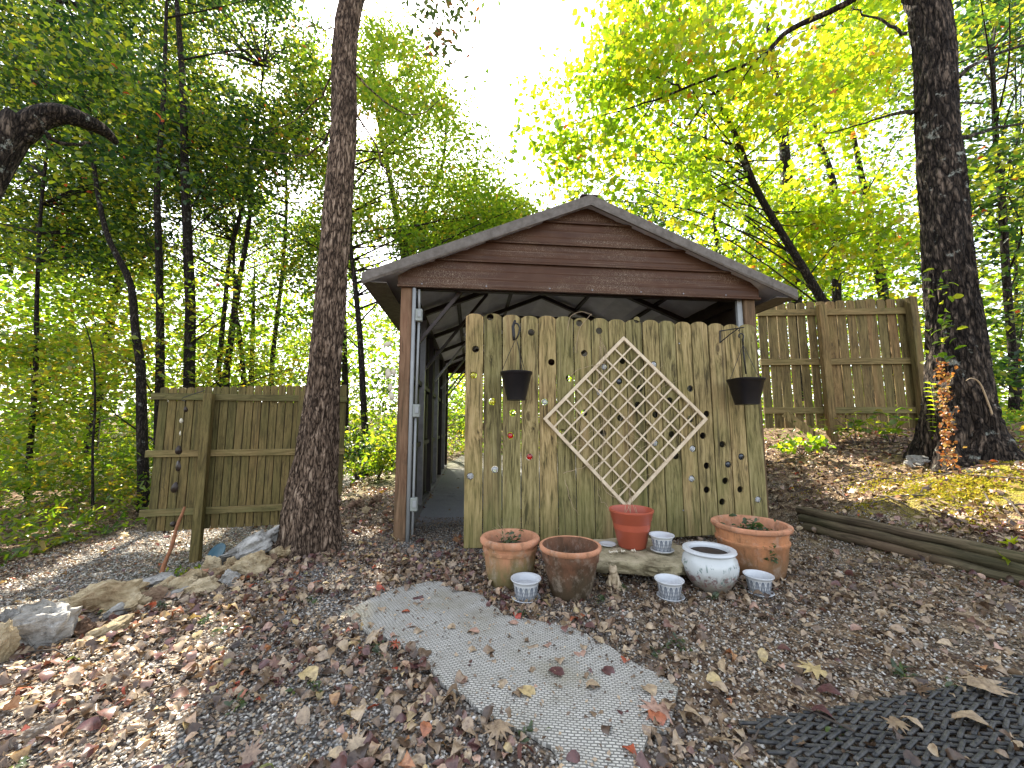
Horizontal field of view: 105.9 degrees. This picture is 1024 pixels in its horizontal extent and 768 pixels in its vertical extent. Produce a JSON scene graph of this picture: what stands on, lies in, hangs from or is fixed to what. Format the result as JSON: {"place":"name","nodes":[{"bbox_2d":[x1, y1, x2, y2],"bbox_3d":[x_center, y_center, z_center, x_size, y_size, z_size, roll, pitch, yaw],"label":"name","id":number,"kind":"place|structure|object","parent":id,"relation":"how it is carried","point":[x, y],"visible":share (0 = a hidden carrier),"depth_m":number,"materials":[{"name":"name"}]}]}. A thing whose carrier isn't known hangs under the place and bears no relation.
{"place":"outdoors","nodes":[
{"label":"outdoors","id":0,"kind":"place"},
{"bbox_2d":[0,414,1023,767],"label":"ground","id":1,"kind":"structure","parent":0,"point":[444,500],"depth_m":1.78,"materials":[{"name":"brown gravel"}]},
{"bbox_2d":[0,608,17,622],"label":"rock","id":2,"kind":"object","parent":1,"relation":"on","point":[6,615],"visible":0.23,"depth_m":2.01,"materials":[{"name":"grey stone"}]},
{"bbox_2d":[0,619,20,662],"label":"rock","id":3,"kind":"object","parent":1,"relation":"on","point":[10,638],"visible":0.91,"depth_m":1.58,"materials":[{"name":"beige stone"}]},
{"bbox_2d":[11,599,82,649],"bbox_3d":[-2.077,1.096,1.729,0.197,0.269,0.153,5,-8,-38],"label":"rock","id":4,"kind":"object","parent":1,"relation":"on","point":[37,624],"visible":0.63,"depth_m":1.69,"materials":[{"name":"grey stone"}]},
{"bbox_2d":[0,320,149,519],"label":"forest tree","id":5,"kind":"object","parent":1,"relation":"on","point":[69,479],"visible":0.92,"depth_m":7.08,"materials":[{"name":"green plant"}]},
{"bbox_2d":[74,618,107,635],"bbox_3d":[-2.002,1.154,1.822,0.149,0.096,0.091,2,-6,-16],"label":"rock","id":6,"kind":"object","parent":1,"relation":"on","point":[84,626],"visible":0.73,"depth_m":1.81,"materials":[{"name":"brown stone"}]},
{"bbox_2d":[0,0,197,500],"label":"forest tree","id":7,"kind":"object","parent":1,"relation":"on","point":[42,199],"visible":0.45,"depth_m":9.73,"materials":[{"name":"green plant"}]},
{"bbox_2d":[58,578,149,612],"bbox_3d":[-2.196,1.163,2.098,0.441,0.215,0.252,2,-6,-17],"label":"rock","id":8,"kind":"object","parent":1,"relation":"on","point":[108,594],"visible":0.55,"depth_m":2.03,"materials":[{"name":"beige stone"}]},
{"bbox_2d":[85,613,134,640],"bbox_3d":[-1.890,1.159,1.812,0.155,0.113,0.198,-5,18,38],"label":"rock","id":9,"kind":"object","parent":1,"relation":"on","point":[119,622],"visible":0.48,"depth_m":1.79,"materials":[{"name":"beige stone"}]},
{"bbox_2d":[100,602,128,620],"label":"rock","id":10,"kind":"object","parent":1,"relation":"on","point":[120,606],"visible":0.4,"depth_m":1.98,"materials":[{"name":"grey stone"}]},
{"bbox_2d":[34,34,200,512],"bbox_3d":[-7.978,-2.565,8.064,3.030,10.290,2.243,0,-6,0],"label":"forest tree","id":11,"kind":"object","parent":1,"relation":"on","point":[142,443],"visible":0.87,"depth_m":7.66,"materials":[{"name":"green plant"}]},
{"bbox_2d":[0,166,237,460],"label":"distant tree","id":12,"kind":"object","parent":1,"relation":"on","point":[45,299],"visible":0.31,"depth_m":12.79,"materials":[{"name":"green plant"}]},
{"bbox_2d":[0,0,256,219],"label":"leaning tree","id":13,"kind":"object","parent":1,"relation":"on","point":[24,129],"visible":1,"depth_m":6.02,"materials":[{"name":"green plant"}]},
{"bbox_2d":[123,584,151,611],"bbox_3d":[-2.018,1.149,2.065,0.112,0.147,0.127,-1,-6,13],"label":"rock","id":14,"kind":"object","parent":1,"relation":"on","point":[135,601],"visible":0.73,"depth_m":2.05,"materials":[{"name":"beige stone"}]},
{"bbox_2d":[1,141,305,401],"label":"forest tree","id":15,"kind":"object","parent":1,"relation":"on","point":[225,228],"visible":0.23,"depth_m":12.98,"materials":[{"name":"green plant"}]},
{"bbox_2d":[141,585,168,604],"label":"rock","id":16,"kind":"object","parent":1,"relation":"on","point":[159,592],"visible":0.58,"depth_m":2.14,"materials":[{"name":"stone"}]},
{"bbox_2d":[4,0,309,499],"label":"forest tree","id":17,"kind":"object","parent":1,"relation":"on","point":[159,351],"visible":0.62,"depth_m":8.84,"materials":[{"name":"green plant"}]},
{"bbox_2d":[143,572,175,587],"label":"rock","id":18,"kind":"object","parent":1,"relation":"on","point":[157,579],"visible":0.4,"depth_m":2.34,"materials":[{"name":"grey stone"}]},
{"bbox_2d":[159,507,185,572],"bbox_3d":[-3.665,1.784,4.137,0.056,0.755,0.954,3,-7,-29],"label":"wooden stick","id":19,"kind":"object","parent":1,"relation":"on","point":[167,556],"visible":0.71,"depth_m":4.19,"materials":[{"name":"brown wood"}]},
{"bbox_2d":[77,208,273,389],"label":"distant tree","id":20,"kind":"object","parent":1,"relation":"on","point":[176,326],"visible":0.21,"depth_m":12.47,"materials":[{"name":"green plant"}]},
{"bbox_2d":[167,574,197,590],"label":"rock","id":21,"kind":"object","parent":1,"relation":"on","point":[181,582],"visible":0.41,"depth_m":2.24,"materials":[{"name":"beige stone"}]},
{"bbox_2d":[0,469,393,608],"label":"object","id":22,"kind":"object","parent":1,"relation":"on","point":[99,560],"visible":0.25,"depth_m":5.03,"materials":[{"name":"grey plant"}]},
{"bbox_2d":[0,415,395,566],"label":"undergrowth","id":23,"kind":"object","parent":1,"relation":"on","point":[65,537],"visible":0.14,"depth_m":6.81,"materials":[{"name":"green plant"}]},
{"bbox_2d":[69,0,331,469],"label":"forest tree","id":24,"kind":"object","parent":1,"relation":"on","point":[206,61],"visible":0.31,"depth_m":12.63,"materials":[{"name":"green plant"}]},
{"bbox_2d":[183,575,226,595],"bbox_3d":[-1.783,1.185,2.241,0.139,0.114,0.177,-2,-7,18],"label":"rock","id":25,"kind":"object","parent":1,"relation":"on","point":[207,583],"visible":0.81,"depth_m":2.22,"materials":[{"name":"beige stone"}]},
{"bbox_2d":[97,198,315,430],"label":"distant tree","id":26,"kind":"object","parent":1,"relation":"on","point":[254,278],"visible":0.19,"depth_m":17.25,"materials":[{"name":"green plant"}]},
{"bbox_2d":[202,555,221,570],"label":"rock","id":27,"kind":"object","parent":1,"relation":"on","point":[210,562],"visible":0.66,"depth_m":2.55,"materials":[{"name":"beige stone"}]},
{"bbox_2d":[107,0,330,401],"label":"forest tree","id":28,"kind":"object","parent":1,"relation":"on","point":[203,118],"visible":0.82,"depth_m":9.56,"materials":[{"name":"green plant"}]},
{"bbox_2d":[218,569,240,586],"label":"rock","id":29,"kind":"object","parent":1,"relation":"on","point":[228,576],"visible":0.57,"depth_m":2.35,"materials":[{"name":"grey stone"}]},
{"bbox_2d":[139,385,346,563],"bbox_3d":[-3.476,1.202,5.091,2.336,2.470,0.174,2,-6,-14],"label":"wooden fence","id":30,"kind":"object","parent":1,"relation":"on","point":[236,457],"visible":0.75,"depth_m":5.08,"materials":[{"name":"brown wood"}]},
{"bbox_2d":[170,390,204,526],"bbox_3d":[-3.901,0.878,4.632,0.302,1.612,0.062,0,-6,0],"label":"leaf chime","id":31,"kind":"object","parent":30,"relation":"hanging from","point":[174,486],"visible":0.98,"depth_m":4.62,"materials":[{"name":"black metal"}]},
{"bbox_2d":[116,46,370,393],"bbox_3d":[-11.468,-5.441,14.626,12.596,16.768,6.063,0,-6,0],"label":"forest tree","id":32,"kind":"object","parent":1,"relation":"on","point":[275,328],"visible":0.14,"depth_m":13.74,"materials":[{"name":"green plant"}]},
{"bbox_2d":[218,525,278,564],"bbox_3d":[-1.890,1.199,2.800,0.438,0.231,0.292,-20,4,-29],"label":"rock","id":33,"kind":"object","parent":1,"relation":"on","point":[258,541],"visible":0.51,"depth_m":2.73,"materials":[{"name":"grey stone"}]},
{"bbox_2d":[228,550,275,577],"bbox_3d":[-1.688,1.197,2.532,0.229,0.184,0.182,-10,-4,-12],"label":"rock","id":34,"kind":"object","parent":1,"relation":"on","point":[257,562],"visible":0.83,"depth_m":2.49,"materials":[{"name":"beige stone"}]},
{"bbox_2d":[165,44,372,393],"bbox_3d":[-6.623,-3.216,11.002,5.180,11.879,4.434,-3,-7,24],"label":"forest tree","id":35,"kind":"object","parent":1,"relation":"on","point":[228,360],"visible":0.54,"depth_m":10.74,"materials":[{"name":"green plant"}]},
{"bbox_2d":[298,665,318,681],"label":"fallen leaf","id":36,"kind":"object","parent":1,"relation":"on","point":[310,672],"visible":1,"depth_m":1.45,"materials":[{"name":"beige plant"}]},
{"bbox_2d":[235,197,396,451],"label":"distant tree","id":37,"kind":"object","parent":1,"relation":"on","point":[345,368],"visible":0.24,"depth_m":15.59,"materials":[{"name":"green plant"}]},
{"bbox_2d":[275,217,399,429],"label":"distant tree","id":38,"kind":"object","parent":1,"relation":"on","point":[369,350],"visible":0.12,"depth_m":19.80,"materials":[{"name":"green plant"}]},
{"bbox_2d":[233,0,499,561],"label":"oak tree","id":39,"kind":"object","parent":1,"relation":"on","point":[310,521],"visible":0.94,"depth_m":3.19,"materials":[{"name":"brown plant"}]},
{"bbox_2d":[343,425,395,482],"bbox_3d":[-2.461,1.229,6.839,1.338,0.993,1.250,0,-6,0],"label":"shrub","id":40,"kind":"object","parent":1,"relation":"on","point":[376,459],"visible":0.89,"depth_m":6.73,"materials":[{"name":"green plant"}]},
{"bbox_2d":[343,422,395,480],"bbox_3d":[-3.447,1.515,8.477,2.356,1.373,2.233,0,-6,0],"label":"shrub","id":41,"kind":"object","parent":1,"relation":"on","point":[357,450],"visible":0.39,"depth_m":8.16,"materials":[{"name":"green plant"}]},
{"bbox_2d":[346,410,396,466],"bbox_3d":[-2.985,1.333,9.547,2.400,1.479,2.611,0,-6,0],"label":"shrub","id":42,"kind":"object","parent":1,"relation":"on","point":[390,420],"visible":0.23,"depth_m":9.22,"materials":[{"name":"green plant"}]},
{"bbox_2d":[254,0,534,353],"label":"forest tree","id":43,"kind":"object","parent":1,"relation":"on","point":[383,46],"visible":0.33,"depth_m":12.91,"materials":[{"name":"green plant"}]},
{"bbox_2d":[236,22,553,478],"bbox_3d":[-2.663,-3.523,10.141,8.517,11.957,5.325,-1,-6,13],"label":"forest tree","id":44,"kind":"object","parent":1,"relation":"on","point":[480,223],"visible":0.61,"depth_m":9.95,"materials":[{"name":"green plant"}]},
{"bbox_2d":[355,206,464,441],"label":"distant tree","id":45,"kind":"object","parent":1,"relation":"on","point":[453,422],"visible":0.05,"depth_m":15.15,"materials":[{"name":"green plant"}]},
{"bbox_2d":[352,252,483,430],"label":"distant tree","id":46,"kind":"object","parent":1,"relation":"on","point":[383,388],"visible":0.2,"depth_m":20.15,"materials":[{"name":"green plant"}]},
{"bbox_2d":[354,11,563,307],"bbox_3d":[-1.804,-5.997,15.540,11.970,17.640,5.833,0,-6,0],"label":"forest tree","id":47,"kind":"object","parent":1,"relation":"on","point":[446,119],"visible":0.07,"depth_m":15.55,"materials":[{"name":"green plant"}]},
{"bbox_2d":[9,583,966,767],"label":"ground weeds","id":48,"kind":"object","parent":1,"relation":"on","point":[900,668],"visible":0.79,"depth_m":1.47,"materials":[{"name":"plant"}]},
{"bbox_2d":[393,401,582,460],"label":"undergrowth","id":49,"kind":"object","parent":1,"relation":"on","point":[452,445],"visible":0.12,"depth_m":13.94,"materials":[{"name":"green plant"}]},
{"bbox_2d":[482,719,514,749],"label":"fallen leaf","id":50,"kind":"object","parent":1,"relation":"on","point":[498,726],"visible":1,"depth_m":1.19,"materials":[{"name":"beige plant"}]},
{"bbox_2d":[341,581,677,767],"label":"woven rug","id":51,"kind":"object","parent":1,"relation":"on","point":[449,664],"visible":0.88,"depth_m":1.48,"materials":[{"name":"grey fabric"}]},
{"bbox_2d":[638,694,673,725],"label":"fallen leaf","id":52,"kind":"object","parent":51,"relation":"on","point":[654,705],"visible":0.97,"depth_m":1.29,"materials":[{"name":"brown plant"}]},
{"bbox_2d":[480,524,539,589],"bbox_3d":[-0.012,1.049,2.378,0.368,0.333,0.368,0,-6,0],"label":"terracotta pot","id":53,"kind":"object","parent":1,"relation":"on","point":[509,553],"visible":0.98,"depth_m":2.26,"materials":[{"name":"ceramic"}]},
{"bbox_2d":[0,420,1023,767],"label":"leaf litter","id":54,"kind":"object","parent":1,"relation":"on","point":[362,752],"visible":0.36,"depth_m":1.69,"materials":[{"name":"brown plant"}]},
{"bbox_2d":[0,477,1023,767],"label":"leaf crumbs","id":55,"kind":"object","parent":1,"relation":"on","point":[448,739],"visible":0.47,"depth_m":1.59,"materials":[{"name":"brown plant"}]},
{"bbox_2d":[0,163,1023,453],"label":"distant woods","id":56,"kind":"object","parent":1,"relation":"on","point":[350,351],"visible":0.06,"depth_m":22.00,"materials":[{"name":"green plant"}]},
{"bbox_2d":[9,436,1023,767],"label":"fallen twigs","id":57,"kind":"object","parent":1,"relation":"on","point":[11,746],"depth_m":2.63,"materials":[{"name":"brown wood"}]},
{"bbox_2d":[511,572,540,603],"bbox_3d":[0.077,1.130,2.136,0.171,0.113,0.171,0,-6,0],"label":"ceramic pot","id":58,"kind":"object","parent":1,"relation":"on","point":[525,585],"visible":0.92,"depth_m":2.10,"materials":[{"name":"white ceramic"}]},
{"bbox_2d":[539,535,601,601],"bbox_3d":[0.335,1.059,2.214,0.356,0.279,0.356,0,-6,0],"label":"terracotta pot","id":59,"kind":"object","parent":1,"relation":"on","point":[571,562],"visible":0.99,"depth_m":2.10,"materials":[{"name":"brown ceramic"}]},
{"bbox_2d":[361,194,797,541],"bbox_3d":[0.423,0.090,6.305,4.042,3.122,5.850,1,-6,-6],"label":"carport","id":60,"kind":"object","parent":1,"relation":"on","point":[594,256],"visible":0.69,"depth_m":3.67,"materials":[{"name":"brown wood"}]},
{"bbox_2d":[383,332,395,400],"bbox_3d":[-1.038,-0.163,3.274,0.112,0.608,0.035,2,-7,-19],"label":"shell chime","id":61,"kind":"object","parent":60,"relation":"hanging from","point":[388,372],"visible":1,"depth_m":3.26},
{"bbox_2d":[606,565,621,591],"bbox_3d":[0.597,1.135,2.271,0.095,0.138,0.095,-1,-6,12],"label":"cat figurine","id":62,"kind":"object","parent":1,"relation":"on","point":[613,576],"visible":0.91,"depth_m":2.26,"materials":[{"name":"beige plastic"}]},
{"bbox_2d":[464,314,767,547],"bbox_3d":[0.886,0.387,3.286,2.559,1.940,0.165,1,-6,-6],"label":"picket screen","id":63,"kind":"object","parent":1,"relation":"on","point":[672,352],"visible":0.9,"depth_m":3.21,"materials":[{"name":"brown wood"}]},
{"bbox_2d":[500,320,531,400],"bbox_3d":[0.034,-0.198,3.042,0.254,0.654,0.254,1,-6,-6],"label":"hanging pot","id":64,"kind":"object","parent":63,"relation":"hanging from","point":[516,383],"visible":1,"depth_m":2.94,"materials":[{"name":"black plastic"}]},
{"bbox_2d":[543,336,707,504],"bbox_3d":[0.955,0.300,3.205,1.415,1.413,0.022,1,-6,-6],"label":"garden trellis","id":65,"kind":"object","parent":63,"relation":"attached to","point":[672,386],"visible":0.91,"depth_m":3.20,"materials":[{"name":"beige paint"}]},
{"bbox_2d":[561,337,693,512],"bbox_3d":[0.948,0.329,3.182,1.228,1.457,0.020,1,-6,-6],"label":"dry vine","id":66,"kind":"object","parent":65,"relation":"attached to","point":[617,428],"visible":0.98,"depth_m":3.17,"materials":[{"name":"brown plant"}]},
{"bbox_2d":[719,327,743,342],"bbox_3d":[1.890,-0.424,3.320,0.034,0.114,0.215,4,-7,-33],"label":"iron bracket","id":67,"kind":"object","parent":63,"relation":"attached to","point":[720,341],"visible":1,"depth_m":3.35,"materials":[{"name":"black metal"}]},
{"bbox_2d":[726,333,765,404],"bbox_3d":[1.919,-0.128,3.189,0.240,0.597,0.240,1,-6,-6],"label":"hanging pot","id":68,"kind":"object","parent":67,"relation":"hanging from","point":[746,390],"visible":1,"depth_m":3.09,"materials":[{"name":"black plastic"}]},
{"bbox_2d":[474,113,763,321],"bbox_3d":[5.182,-4.296,15.325,8.782,11.916,13.686,-4,-7,32],"label":"distant tree","id":69,"kind":"object","parent":1,"relation":"on","point":[603,169],"visible":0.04,"depth_m":14.06,"materials":[{"name":"green plant"}]},
{"bbox_2d":[593,538,685,576],"bbox_3d":[0.818,1.131,2.534,0.785,0.092,0.592,0,-5,-4],"label":"stone slab","id":70,"kind":"object","parent":1,"relation":"on","point":[647,561],"depth_m":2.36,"materials":[{"name":"beige stone"}]},
{"bbox_2d":[609,494,653,549],"bbox_3d":[0.810,0.916,2.627,0.296,0.360,0.296,0,-6,0],"label":"plastic pot","id":71,"kind":"object","parent":70,"relation":"on","point":[631,524],"visible":1,"depth_m":2.53,"materials":[{"name":"plastic"}]},
{"bbox_2d":[649,531,674,553],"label":"ceramic pot","id":72,"kind":"object","parent":70,"relation":"on","point":[662,542],"visible":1,"depth_m":2.46,"materials":[{"name":"white ceramic"}]},
{"bbox_2d":[520,54,779,272],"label":"forest tree","id":73,"kind":"object","parent":1,"relation":"on","point":[716,242],"visible":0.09,"depth_m":12.63,"materials":[{"name":"green plant"}]},
{"bbox_2d":[654,573,684,602],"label":"ceramic pot","id":74,"kind":"object","parent":1,"relation":"on","point":[670,587],"visible":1,"depth_m":2.11,"materials":[{"name":"white ceramic"}]},
{"bbox_2d":[681,541,739,593],"bbox_3d":[1.172,1.089,2.290,0.308,0.231,0.308,0,-6,0],"label":"porcelain jar","id":75,"kind":"object","parent":1,"relation":"on","point":[711,567],"visible":0.99,"depth_m":2.19,"materials":[{"name":"white ceramic"}]},
{"bbox_2d":[483,0,994,429],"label":"maple tree","id":76,"kind":"object","parent":1,"relation":"on","point":[814,221],"visible":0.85,"depth_m":6.98,"materials":[{"name":"green plant"}]},
{"bbox_2d":[654,52,828,371],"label":"distant tree","id":77,"kind":"object","parent":1,"relation":"on","point":[763,151],"visible":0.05,"depth_m":14.34,"materials":[{"name":"green plant"}]},
{"bbox_2d":[640,19,861,418],"bbox_3d":[5.674,-4.403,10.778,6.672,11.146,2.838,0,-6,0],"label":"forest tree","id":78,"kind":"object","parent":1,"relation":"on","point":[784,153],"visible":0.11,"depth_m":10.16,"materials":[{"name":"green plant"}]},
{"bbox_2d":[710,513,793,580],"bbox_3d":[1.581,1.055,2.552,0.471,0.350,0.471,5,-8,-36],"label":"terracotta pot","id":79,"kind":"object","parent":1,"relation":"on","point":[759,543],"visible":0.96,"depth_m":2.39,"materials":[{"name":"orange ceramic"}]},
{"bbox_2d":[742,569,774,597],"bbox_3d":[1.413,1.143,2.212,0.158,0.105,0.158,3,-7,-24],"label":"ceramic pot","id":80,"kind":"object","parent":1,"relation":"on","point":[760,580],"visible":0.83,"depth_m":2.19,"materials":[{"name":"white ceramic"}]},
{"bbox_2d":[671,97,904,392],"bbox_3d":[12.537,-5.694,18.370,9.783,15.326,10.830,-4,-8,35],"label":"distant tree","id":81,"kind":"object","parent":1,"relation":"on","point":[806,290],"visible":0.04,"depth_m":17.82,"materials":[{"name":"green plant"}]},
{"bbox_2d":[562,0,1023,471],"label":"oak tree","id":82,"kind":"object","parent":1,"relation":"on","point":[982,433],"visible":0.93,"depth_m":4.35,"materials":[{"name":"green plant"}]},
{"bbox_2d":[920,268,968,364],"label":"ivy leaves","id":83,"kind":"object","parent":82,"relation":"hanging from","point":[942,339],"visible":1,"depth_m":3.70,"materials":[{"name":"green plant"}]},
{"bbox_2d":[933,359,966,469],"bbox_3d":[4.105,0.267,3.631,0.507,1.050,0.182,4,-7,-33],"label":"creeper","id":84,"kind":"object","parent":82,"relation":"attached to","point":[941,391],"visible":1,"depth_m":3.63,"materials":[{"name":"orange plant"}]},
{"bbox_2d":[782,411,820,438],"bbox_3d":[3.947,0.587,5.242,0.458,0.456,0.050,-5,-8,40],"label":"prop board","id":85,"kind":"object","parent":1,"relation":"on","point":[798,423],"visible":0.64,"depth_m":5.25,"materials":[{"name":"brown wood"}]},
{"bbox_2d":[769,432,836,454],"bbox_3d":[3.558,0.756,4.826,0.518,0.321,0.657,3,-7,-22],"label":"shrub","id":86,"kind":"object","parent":1,"relation":"on","point":[790,444],"visible":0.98,"depth_m":4.71,"materials":[{"name":"green plant"}]},
{"bbox_2d":[787,660,827,679],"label":"fallen leaf","id":87,"kind":"object","parent":1,"relation":"on","point":[816,669],"visible":1,"depth_m":1.47,"materials":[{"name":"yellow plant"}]},
{"bbox_2d":[794,411,876,445],"bbox_3d":[4.301,0.608,5.210,0.830,0.483,0.596,2,-6,-17],"label":"shrub","id":88,"kind":"object","parent":1,"relation":"on","point":[856,421],"visible":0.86,"depth_m":5.11,"materials":[{"name":"green plant"}]},
{"bbox_2d":[756,296,923,442],"bbox_3d":[4.694,-0.071,5.513,2.173,2.362,0.210,0,-6,3],"label":"wooden fence","id":89,"kind":"object","parent":1,"relation":"on","point":[870,361],"visible":0.79,"depth_m":5.56,"materials":[{"name":"brown wood"}]},
{"bbox_2d":[755,19,924,339],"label":"forest tree","id":90,"kind":"object","parent":1,"relation":"on","point":[838,294],"visible":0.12,"depth_m":10.94,"materials":[{"name":"green plant"}]},
{"bbox_2d":[724,0,1023,406],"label":"distant tree","id":91,"kind":"object","parent":1,"relation":"on","point":[861,174],"visible":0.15,"depth_m":13.49,"materials":[{"name":"green plant"}]},
{"bbox_2d":[833,407,918,444],"bbox_3d":[4.678,0.540,4.790,0.798,0.495,0.797,3,-7,-23],"label":"shrub","id":92,"kind":"object","parent":1,"relation":"on","point":[897,430],"visible":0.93,"depth_m":4.79,"materials":[{"name":"green plant"}]},
{"bbox_2d":[739,673,1023,767],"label":"doormat","id":93,"kind":"object","parent":1,"relation":"on","point":[899,709],"visible":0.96,"depth_m":1.17,"materials":[{"name":"black rubber"}]},
{"bbox_2d":[951,710,994,731],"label":"fallen leaf","id":94,"kind":"object","parent":93,"relation":"on","point":[971,714],"visible":1,"depth_m":1.21,"materials":[{"name":"beige plant"}]},
{"bbox_2d":[955,673,1017,696],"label":"fallen leaf","id":95,"kind":"object","parent":93,"relation":"on","point":[987,684],"visible":1,"depth_m":1.33,"materials":[{"name":"beige plant"}]},
{"bbox_2d":[762,381,1023,439],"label":"undergrowth","id":96,"kind":"object","parent":1,"relation":"on","point":[1018,416],"visible":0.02,"depth_m":6.06,"materials":[{"name":"green plant"}]},
{"bbox_2d":[791,442,1023,571],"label":"moss","id":97,"kind":"object","parent":1,"relation":"on","point":[983,480],"visible":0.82,"depth_m":3.23,"materials":[{"name":"green plant"}]},
{"bbox_2d":[801,523,1023,586],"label":"landscape log","id":98,"kind":"object","parent":1,"relation":"on","point":[913,553],"visible":0.82,"depth_m":2.78,"materials":[{"name":"brown wood"}]},
{"bbox_2d":[798,514,1023,575],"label":"landscape log","id":99,"kind":"object","parent":98,"relation":"on","point":[999,564],"visible":0.99,"depth_m":2.74,"materials":[{"name":"brown wood"}]},
{"bbox_2d":[795,506,1023,563],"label":"landscape log","id":100,"kind":"object","parent":99,"relation":"on","point":[977,547],"visible":0.98,"depth_m":2.78,"materials":[{"name":"brown wood"}]},
{"bbox_2d":[903,455,930,467],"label":"rock","id":101,"kind":"object","parent":1,"relation":"on","point":[918,460],"visible":0.86,"depth_m":4.00,"materials":[{"name":"grey stone"}]},
{"bbox_2d":[872,0,1023,418],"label":"forest tree","id":102,"kind":"object","parent":1,"relation":"on","point":[1000,178],"visible":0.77,"depth_m":8.12,"materials":[{"name":"green plant"}]},
{"bbox_2d":[880,0,1023,409],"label":"forest tree","id":103,"kind":"object","parent":1,"relation":"on","point":[981,163],"visible":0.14,"depth_m":12.29,"materials":[{"name":"green plant"}]},
{"bbox_2d":[0,0,1023,413],"label":"sky","id":104,"kind":"structure","parent":0,"point":[508,37],"materials":[{"name":"white"}]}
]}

